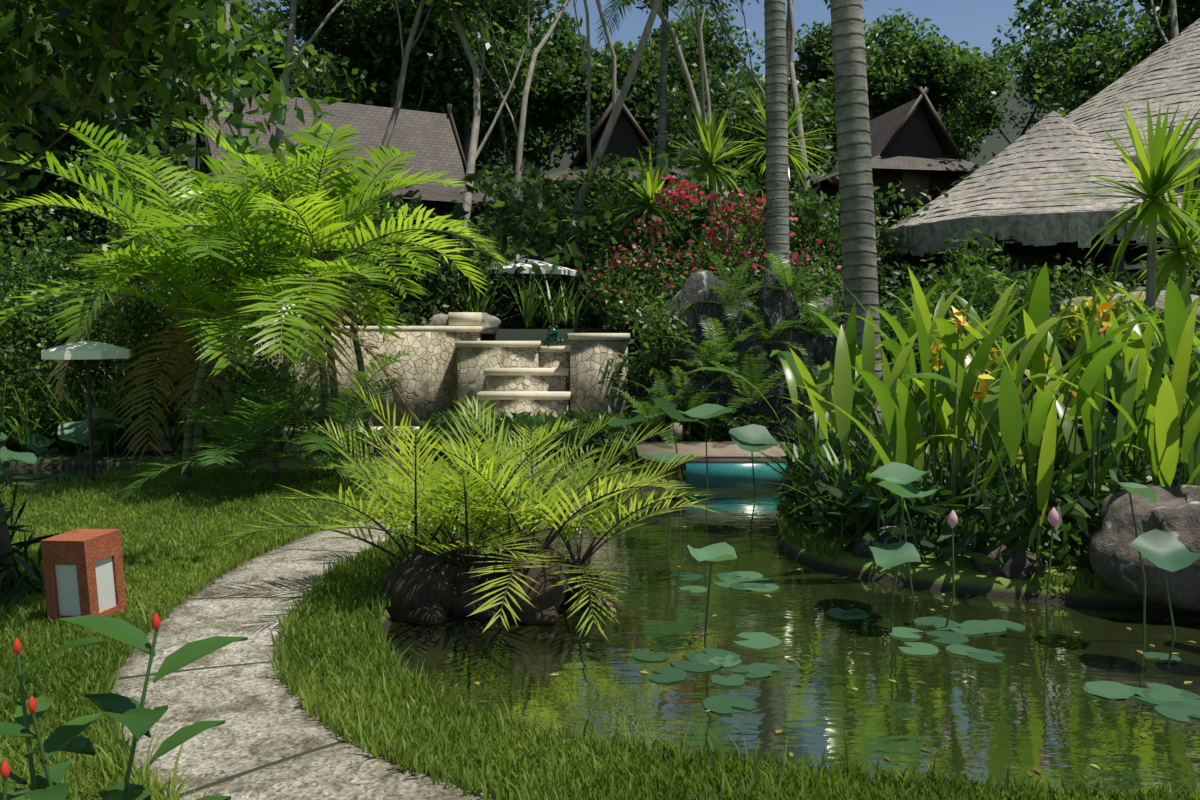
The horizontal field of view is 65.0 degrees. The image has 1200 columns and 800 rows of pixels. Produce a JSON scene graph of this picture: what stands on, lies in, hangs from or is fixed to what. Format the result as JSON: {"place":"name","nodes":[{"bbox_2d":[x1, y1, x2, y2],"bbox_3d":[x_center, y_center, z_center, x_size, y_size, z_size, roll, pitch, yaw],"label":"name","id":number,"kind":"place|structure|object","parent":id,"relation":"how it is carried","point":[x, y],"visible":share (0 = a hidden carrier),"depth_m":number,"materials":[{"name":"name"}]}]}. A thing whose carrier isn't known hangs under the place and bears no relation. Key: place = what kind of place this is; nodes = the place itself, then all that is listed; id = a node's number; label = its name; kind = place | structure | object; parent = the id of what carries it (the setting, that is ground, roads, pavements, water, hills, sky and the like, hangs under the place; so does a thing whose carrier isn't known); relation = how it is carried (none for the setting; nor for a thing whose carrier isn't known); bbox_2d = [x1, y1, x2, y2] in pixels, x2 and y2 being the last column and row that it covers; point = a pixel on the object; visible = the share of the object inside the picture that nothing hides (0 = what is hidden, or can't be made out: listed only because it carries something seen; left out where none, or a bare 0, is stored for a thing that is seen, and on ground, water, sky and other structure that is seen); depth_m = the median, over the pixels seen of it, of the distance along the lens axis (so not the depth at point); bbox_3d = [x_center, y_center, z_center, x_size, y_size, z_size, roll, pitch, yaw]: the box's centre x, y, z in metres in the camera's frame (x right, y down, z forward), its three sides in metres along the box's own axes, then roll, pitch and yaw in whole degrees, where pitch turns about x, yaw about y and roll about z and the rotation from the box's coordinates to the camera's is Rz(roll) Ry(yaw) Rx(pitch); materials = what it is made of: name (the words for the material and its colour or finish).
{"place":"outdoors","nodes":[
{"label":"outdoors","id":0,"kind":"place"},
{"bbox_2d":[0,468,123,487],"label":"path","id":1,"kind":"structure","parent":0,"point":[25,471],"depth_m":12.05,"materials":[{"name":"grey stone"}]},
{"bbox_2d":[110,461,545,799],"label":"garden path","id":2,"kind":"structure","parent":0,"point":[270,739],"depth_m":4.21,"materials":[{"name":"grey stone"}]},
{"bbox_2d":[29,0,1151,76],"label":"sky","id":3,"kind":"structure","parent":0,"point":[975,22],"materials":[{"name":"blue"}]},
{"bbox_2d":[0,74,1199,799],"bbox_3d":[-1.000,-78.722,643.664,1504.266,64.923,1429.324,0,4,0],"label":"ground","id":4,"kind":"structure","parent":0,"point":[932,572],"depth_m":11.69,"materials":[{"name":"green soil"}]},
{"bbox_2d":[10,4,40,233],"bbox_3d":[-10.266,-8.100,20.014,4.656,13.394,7.088,0,4,0],"label":"slender tree","id":5,"kind":"object","parent":4,"relation":"on","point":[37,32],"visible":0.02,"depth_m":18.90,"materials":[{"name":"green plant"}]},
{"bbox_2d":[0,461,58,605],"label":"dark shrub","id":6,"kind":"object","parent":4,"relation":"on","point":[23,578],"visible":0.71,"depth_m":5.98,"materials":[{"name":"green plant"}]},
{"bbox_2d":[0,176,120,438],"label":"bush","id":7,"kind":"object","parent":4,"relation":"on","point":[15,248],"visible":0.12,"depth_m":14.67,"materials":[{"name":"green plant"}]},
{"bbox_2d":[40,529,126,623],"bbox_3d":[-3.029,1.053,5.540,0.290,0.530,0.290,-1,5,12],"label":"garden lantern","id":8,"kind":"object","parent":4,"relation":"on","point":[83,571],"visible":0.85,"depth_m":5.43,"materials":[{"name":"orange"}]},
{"bbox_2d":[41,329,130,480],"bbox_3d":[-5.600,0.085,10.335,0.836,1.720,0.836,2,5,22],"label":"parasol","id":9,"kind":"object","parent":4,"relation":"on","point":[87,351],"visible":0.91,"depth_m":10.10,"materials":[{"name":"white fabric"}]},
{"bbox_2d":[9,5,195,142],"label":"forest tree","id":10,"kind":"object","parent":4,"relation":"on","point":[166,128],"visible":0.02,"depth_m":51.30,"materials":[{"name":"green plant"}]},
{"bbox_2d":[0,57,213,315],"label":"understory tree","id":11,"kind":"object","parent":4,"relation":"on","point":[47,130],"visible":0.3,"depth_m":17.31,"materials":[{"name":"green plant"}]},
{"bbox_2d":[9,8,255,171],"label":"forest tree","id":12,"kind":"object","parent":4,"relation":"on","point":[91,83],"depth_m":49.84,"materials":[{"name":"green plant"}]},
{"bbox_2d":[106,29,158,310],"bbox_3d":[-11.528,-8.687,20.308,4.526,14.079,7.162,-2,5,-30],"label":"slender tree","id":13,"kind":"object","parent":4,"relation":"on","point":[111,100],"visible":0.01,"depth_m":20.83,"materials":[{"name":"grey plant"}]},
{"bbox_2d":[88,56,195,171],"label":"forest tree","id":14,"kind":"object","parent":4,"relation":"on","point":[171,143],"visible":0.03,"depth_m":78.95,"materials":[{"name":"green plant"}]},
{"bbox_2d":[104,99,197,190],"bbox_3d":[-19.094,-8.963,38.440,5.883,7.174,4.826,4,6,42],"label":"understory tree","id":15,"kind":"object","parent":4,"relation":"on","point":[144,114],"visible":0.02,"depth_m":38.95,"materials":[{"name":"green plant"}]},
{"bbox_2d":[0,137,319,444],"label":"bush","id":16,"kind":"object","parent":4,"relation":"on","point":[120,322],"visible":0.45,"depth_m":13.17,"materials":[{"name":"green plant"}]},
{"bbox_2d":[0,0,344,592],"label":"tree","id":17,"kind":"object","parent":4,"relation":"on","point":[97,34],"visible":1,"depth_m":5.65,"materials":[{"name":"green plant"}]},
{"bbox_2d":[13,266,358,437],"bbox_3d":[-6.072,-0.659,15.412,7.235,3.394,3.294,1,4,8],"label":"bush","id":18,"kind":"object","parent":4,"relation":"on","point":[255,317],"visible":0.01,"depth_m":14.83,"materials":[{"name":"green plant"}]},
{"bbox_2d":[43,0,396,113],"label":"forest tree","id":19,"kind":"object","parent":4,"relation":"on","point":[315,13],"visible":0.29,"depth_m":39.82,"materials":[{"name":"green plant"}]},
{"bbox_2d":[197,0,269,274],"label":"slender tree","id":20,"kind":"object","parent":4,"relation":"on","point":[241,132],"visible":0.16,"depth_m":18.79,"materials":[{"name":"grey plant"}]},
{"bbox_2d":[0,117,511,479],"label":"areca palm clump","id":21,"kind":"object","parent":4,"relation":"on","point":[175,244],"visible":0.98,"depth_m":10.65,"materials":[{"name":"green plant"}]},
{"bbox_2d":[117,349,443,501],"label":"palm plants","id":22,"kind":"object","parent":4,"relation":"on","point":[243,439],"visible":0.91,"depth_m":9.93,"materials":[{"name":"green plant"}]},
{"bbox_2d":[251,0,344,276],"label":"slender tree","id":23,"kind":"object","parent":4,"relation":"on","point":[289,49],"visible":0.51,"depth_m":21.77,"materials":[{"name":"grey plant"}]},
{"bbox_2d":[282,37,331,88],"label":"forest tree","id":24,"kind":"object","parent":4,"relation":"on","point":[314,61],"depth_m":62.06,"materials":[{"name":"green plant"}]},
{"bbox_2d":[176,88,509,261],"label":"house","id":25,"kind":"structure","parent":4,"relation":"on","point":[432,139],"depth_m":31.95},
{"bbox_2d":[279,4,412,95],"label":"forest tree","id":26,"kind":"object","parent":4,"relation":"on","point":[332,73],"visible":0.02,"depth_m":55.41,"materials":[{"name":"green plant"}]},
{"bbox_2d":[124,312,629,450],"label":"stone step walls","id":27,"kind":"structure","parent":4,"relation":"on","point":[443,366],"depth_m":14.15,"materials":[{"name":"stone"}]},
{"bbox_2d":[542,325,564,345],"bbox_3d":[-0.723,-1.002,14.622,0.360,0.313,0.356,0,4,0],"label":"frog statue","id":28,"kind":"object","parent":27,"relation":"on","point":[553,336],"visible":1,"depth_m":14.51,"materials":[{"name":"green ceramic"}]},
{"bbox_2d":[358,0,434,303],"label":"slender tree","id":29,"kind":"object","parent":4,"relation":"on","point":[398,102],"visible":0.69,"depth_m":22.60,"materials":[{"name":"grey plant"}]},
{"bbox_2d":[265,168,562,328],"bbox_3d":[-3.457,-2.166,16.320,5.750,3.605,3.695,0,4,0],"label":"bush","id":30,"kind":"object","parent":4,"relation":"on","point":[410,308],"visible":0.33,"depth_m":15.81,"materials":[{"name":"green plant"}]},
{"bbox_2d":[301,0,526,111],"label":"forest tree","id":31,"kind":"object","parent":4,"relation":"on","point":[416,78],"depth_m":55.65,"materials":[{"name":"green plant"}]},
{"bbox_2d":[315,0,542,136],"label":"forest tree","id":32,"kind":"object","parent":4,"relation":"on","point":[438,62],"visible":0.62,"depth_m":43.50,"materials":[{"name":"green plant"}]},
{"bbox_2d":[215,386,715,639],"bbox_3d":[-0.615,0.691,6.228,3.026,1.643,3.078,3,5,30],"label":"dwarf palm clump","id":33,"kind":"object","parent":4,"relation":"on","point":[531,585],"visible":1,"depth_m":5.99,"materials":[{"name":"green plant"}]},
{"bbox_2d":[462,105,473,225],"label":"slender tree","id":34,"kind":"object","parent":4,"relation":"on","point":[466,142],"visible":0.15,"depth_m":47.02,"materials":[{"name":"plant"}]},
{"bbox_2d":[390,0,568,310],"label":"slender tree","id":35,"kind":"object","parent":4,"relation":"on","point":[521,132],"visible":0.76,"depth_m":21.77,"materials":[{"name":"grey plant"}]},
{"bbox_2d":[429,0,548,304],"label":"slender tree","id":36,"kind":"object","parent":4,"relation":"on","point":[469,6],"visible":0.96,"depth_m":22.40,"materials":[{"name":"grey plant"}]},
{"bbox_2d":[453,0,570,216],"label":"forest tree","id":37,"kind":"object","parent":4,"relation":"on","point":[500,137],"visible":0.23,"depth_m":57.40,"materials":[{"name":"green plant"}]},
{"bbox_2d":[0,253,1033,534],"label":"plants","id":38,"kind":"object","parent":4,"relation":"on","point":[22,429],"visible":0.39,"depth_m":12.92,"materials":[{"name":"green plant"}]},
{"bbox_2d":[477,254,580,328],"bbox_3d":[-1.450,-1.542,17.433,2.037,2.420,2.037,2,5,22],"label":"terrace parasol","id":39,"kind":"object","parent":4,"relation":"on","point":[570,273],"depth_m":16.82,"materials":[{"name":"white fabric"}]},
{"bbox_2d":[491,65,582,171],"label":"forest tree","id":40,"kind":"object","parent":4,"relation":"on","point":[575,122],"depth_m":71.61,"materials":[{"name":"green plant"}]},
{"bbox_2d":[485,9,607,225],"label":"forest tree","id":41,"kind":"object","parent":4,"relation":"on","point":[562,21],"visible":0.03,"depth_m":78.12,"materials":[{"name":"green plant"}]},
{"bbox_2d":[0,130,1140,328],"bbox_3d":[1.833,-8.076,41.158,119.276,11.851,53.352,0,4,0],"label":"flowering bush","id":42,"kind":"object","parent":4,"relation":"on","point":[519,206],"visible":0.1,"depth_m":17.20,"materials":[{"name":"green plant"}]},
{"bbox_2d":[550,236,628,309],"bbox_3d":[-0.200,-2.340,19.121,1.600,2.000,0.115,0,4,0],"label":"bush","id":43,"kind":"object","parent":4,"relation":"on","point":[590,245],"visible":0.1,"depth_m":19.05,"materials":[{"name":"green plant"}]},
{"bbox_2d":[0,464,1199,799],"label":"lawn grass","id":44,"kind":"structure","parent":4,"relation":"on","point":[398,716],"depth_m":4.46,"materials":[{"name":"green plant"}]},
{"bbox_2d":[0,613,247,799],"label":"ginger plant","id":45,"kind":"object","parent":44,"relation":"on","point":[137,719],"visible":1,"depth_m":2.73,"materials":[{"name":"green plant"}]},
{"bbox_2d":[452,154,751,328],"bbox_3d":[0.204,-2.839,18.899,6.467,4.198,4.359,0,4,0],"label":"bush","id":46,"kind":"object","parent":4,"relation":"on","point":[608,194],"visible":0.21,"depth_m":18.48,"materials":[{"name":"green plant"}]},
{"bbox_2d":[541,0,662,324],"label":"slender tree","id":47,"kind":"object","parent":4,"relation":"on","point":[618,103],"visible":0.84,"depth_m":18.35,"materials":[{"name":"grey plant"}]},
{"bbox_2d":[531,90,701,237],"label":"house","id":48,"kind":"structure","parent":4,"relation":"on","point":[628,138],"depth_m":41.92,"materials":[{"name":"black wood"}]},
{"bbox_2d":[491,0,753,172],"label":"forest tree","id":49,"kind":"object","parent":4,"relation":"on","point":[557,96],"visible":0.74,"depth_m":50.76,"materials":[{"name":"green plant"}]},
{"bbox_2d":[569,92,706,171],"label":"forest tree","id":50,"kind":"object","parent":4,"relation":"on","point":[597,118],"visible":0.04,"depth_m":74.26,"materials":[{"name":"green plant"}]},
{"bbox_2d":[597,289,709,407],"bbox_3d":[0.980,-0.776,13.549,2.217,1.763,1.615,0,4,0],"label":"shrub","id":51,"kind":"object","parent":4,"relation":"on","point":[669,327],"visible":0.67,"depth_m":13.29,"materials":[{"name":"green plant"}]},
{"bbox_2d":[596,0,734,187],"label":"coconut palm","id":52,"kind":"object","parent":4,"relation":"on","point":[661,135],"visible":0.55,"depth_m":33.30,"materials":[{"name":"grey plant"}]},
{"bbox_2d":[601,0,764,169],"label":"forest tree","id":53,"kind":"object","parent":4,"relation":"on","point":[712,39],"visible":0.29,"depth_m":64.31,"materials":[{"name":"green plant"}]},
{"bbox_2d":[649,0,733,261],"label":"slender tree","id":54,"kind":"object","parent":4,"relation":"on","point":[682,64],"visible":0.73,"depth_m":23.84,"materials":[{"name":"grey plant"}]},
{"bbox_2d":[573,175,842,339],"bbox_3d":[1.937,-2.131,15.169,4.764,3.036,2.512,0,4,0],"label":"bougainvillea bush","id":55,"kind":"object","parent":4,"relation":"on","point":[713,246],"visible":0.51,"depth_m":15.10,"materials":[{"name":"green plant"}]},
{"bbox_2d":[622,0,809,247],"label":"slender tree","id":56,"kind":"object","parent":4,"relation":"on","point":[793,81],"visible":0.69,"depth_m":30.31,"materials":[{"name":"grey plant"}]},
{"bbox_2d":[635,442,798,487],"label":"swimming pool","id":57,"kind":"structure","parent":4,"relation":"on","point":[721,462],"depth_m":10.94,"materials":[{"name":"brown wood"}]},
{"bbox_2d":[639,76,837,223],"bbox_3d":[5.393,-8.949,36.367,7.984,7.004,6.558,0,4,0],"label":"understory tree","id":58,"kind":"object","parent":4,"relation":"on","point":[746,101],"visible":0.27,"depth_m":34.78,"materials":[{"name":"green plant"}]},
{"bbox_2d":[764,0,789,275],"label":"coconut palm","id":59,"kind":"object","parent":4,"relation":"on","point":[777,177],"visible":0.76,"depth_m":14.29,"materials":[{"name":"grey plant"}]},
{"bbox_2d":[786,0,792,91],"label":"trunk","id":60,"kind":"object","parent":4,"relation":"on","point":[788,32],"visible":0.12,"depth_m":48.62,"materials":[{"name":"plant"}]},
{"bbox_2d":[411,402,1190,589],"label":"groundcover plants","id":61,"kind":"object","parent":4,"relation":"on","point":[994,527],"visible":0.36,"depth_m":7.45,"materials":[{"name":"green plant"}]},
{"bbox_2d":[728,23,878,181],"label":"forest tree","id":62,"kind":"object","parent":4,"relation":"on","point":[806,75],"visible":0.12,"depth_m":70.24,"materials":[{"name":"green plant"}]},
{"bbox_2d":[424,267,1199,610],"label":"garden rocks","id":63,"kind":"object","parent":4,"relation":"on","point":[1114,555],"visible":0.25,"depth_m":12.33,"materials":[{"name":"grey stone"}]},
{"bbox_2d":[791,258,909,354],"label":"rock shrub","id":64,"kind":"object","parent":63,"relation":"on","point":[838,298],"visible":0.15,"depth_m":13.80,"materials":[{"name":"green plant"}]},
{"bbox_2d":[879,253,1075,394],"bbox_3d":[5.288,-1.001,12.761,3.050,2.010,2.246,0,4,0],"label":"shrub","id":65,"kind":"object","parent":63,"relation":"on","point":[1009,334],"depth_m":12.69,"materials":[{"name":"green plant"}]},
{"bbox_2d":[729,0,919,179],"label":"forest tree","id":66,"kind":"object","parent":4,"relation":"on","point":[817,49],"visible":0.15,"depth_m":70.44,"materials":[{"name":"green plant"}]},
{"bbox_2d":[725,175,959,325],"bbox_3d":[4.603,-2.364,17.260,4.754,3.436,4.369,2,5,30],"label":"bush","id":67,"kind":"object","parent":4,"relation":"on","point":[885,273],"visible":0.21,"depth_m":17.02,"materials":[{"name":"green plant"}]},
{"bbox_2d":[830,0,882,461],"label":"coconut palm","id":68,"kind":"object","parent":4,"relation":"on","point":[859,250],"visible":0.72,"depth_m":9.41,"materials":[{"name":"grey plant"}]},
{"bbox_2d":[802,8,968,105],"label":"forest tree","id":69,"kind":"object","parent":4,"relation":"on","point":[904,25],"visible":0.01,"depth_m":75.88,"materials":[{"name":"green plant"}]},
{"bbox_2d":[810,86,981,232],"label":"hut","id":70,"kind":"object","parent":4,"relation":"on","point":[913,146],"visible":0.4,"depth_m":41.81,"materials":[{"name":"black wood"}]},
{"bbox_2d":[605,87,1199,360],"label":"dracaena plants","id":71,"kind":"object","parent":4,"relation":"on","point":[1162,173],"visible":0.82,"depth_m":10.49,"materials":[{"name":"green plant"}]},
{"bbox_2d":[612,249,1199,444],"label":"ferns","id":72,"kind":"object","parent":4,"relation":"on","point":[719,352],"visible":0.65,"depth_m":12.64,"materials":[{"name":"green plant"}]},
{"bbox_2d":[1048,288,1144,362],"bbox_3d":[6.274,-0.854,11.794,1.356,1.186,1.150,0,4,0],"label":"yellow croton","id":73,"kind":"object","parent":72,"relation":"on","point":[1076,330],"visible":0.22,"depth_m":11.81,"materials":[{"name":"green plant"}]},
{"bbox_2d":[804,14,1011,227],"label":"forest tree","id":74,"kind":"object","parent":4,"relation":"on","point":[949,76],"visible":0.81,"depth_m":62.26,"materials":[{"name":"green plant"}]},
{"bbox_2d":[826,31,1022,161],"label":"forest tree","id":75,"kind":"object","parent":4,"relation":"on","point":[956,132],"visible":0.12,"depth_m":66.71,"materials":[{"name":"green plant"}]},
{"bbox_2d":[682,262,1199,564],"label":"broad-leaved plants","id":76,"kind":"object","parent":4,"relation":"on","point":[1161,423],"visible":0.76,"depth_m":7.33,"materials":[{"name":"green plant"}]},
{"bbox_2d":[838,229,1123,334],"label":"shrubs under pavilion","id":77,"kind":"object","parent":4,"relation":"on","point":[976,250],"visible":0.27,"depth_m":14.85,"materials":[{"name":"green plant"}]},
{"bbox_2d":[944,40,1082,156],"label":"forest tree","id":78,"kind":"object","parent":4,"relation":"on","point":[986,117],"visible":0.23,"depth_m":90.85,"materials":[{"name":"green plant"}]},
{"bbox_2d":[876,111,1199,346],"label":"thatched pavilion","id":79,"kind":"structure","parent":4,"relation":"on","point":[996,196],"depth_m":15.89,"materials":[{"name":"grey wood"}]},
{"bbox_2d":[1059,107,1070,115],"bbox_3d":[16.489,-7.543,34.389,5.423,5.745,6.539,-2,5,-23],"label":"understory tree","id":80,"kind":"object","parent":4,"relation":"on","point":[1062,113],"depth_m":33.17,"materials":[{"name":"green plant"}]},
{"bbox_2d":[1045,88,1084,115],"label":"forest tree","id":81,"kind":"object","parent":4,"relation":"on","point":[1048,110],"depth_m":86.17,"materials":[{"name":"green plant"}]},
{"bbox_2d":[991,0,1162,123],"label":"forest tree","id":82,"kind":"object","parent":4,"relation":"on","point":[1086,20],"visible":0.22,"depth_m":58.86,"materials":[{"name":"green plant"}]},
{"bbox_2d":[1009,0,1182,119],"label":"forest tree","id":83,"kind":"object","parent":4,"relation":"on","point":[1080,78],"visible":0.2,"depth_m":50.06,"materials":[{"name":"green plant"}]},
{"bbox_2d":[1006,19,1199,326],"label":"thatched pavilion","id":84,"kind":"structure","parent":4,"relation":"on","point":[1165,75],"depth_m":17.86,"materials":[{"name":"grey wood"}]},
{"bbox_2d":[1015,0,1199,87],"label":"forest tree","id":85,"kind":"object","parent":4,"relation":"on","point":[1188,13],"visible":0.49,"depth_m":41.26,"materials":[{"name":"green plant"}]},
{"bbox_2d":[1050,240,1199,364],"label":"terrace shrubs","id":86,"kind":"object","parent":4,"relation":"on","point":[1083,285],"depth_m":13.48,"materials":[{"name":"green plant"}]},
{"bbox_2d":[1150,0,1178,42],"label":"slender tree","id":87,"kind":"object","parent":4,"relation":"on","point":[1174,22],"visible":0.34,"depth_m":27.05,"materials":[{"name":"grey plant"}]},
{"bbox_2d":[383,487,1199,799],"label":"pond water","id":88,"kind":"structure","parent":0,"point":[1043,711],"depth_m":5.11,"materials":[{"name":"green liquid"}]},
{"bbox_2d":[0,397,1199,721],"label":"lotus plants","id":89,"kind":"object","parent":88,"relation":"in","point":[1162,549],"visible":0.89,"depth_m":5.64,"materials":[{"name":"green plant"}]},
{"bbox_2d":[474,506,1195,775],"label":"floating leaves","id":90,"kind":"object","parent":88,"relation":"on","point":[1143,734],"visible":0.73,"depth_m":4.91,"materials":[{"name":"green plant"}]}
]}

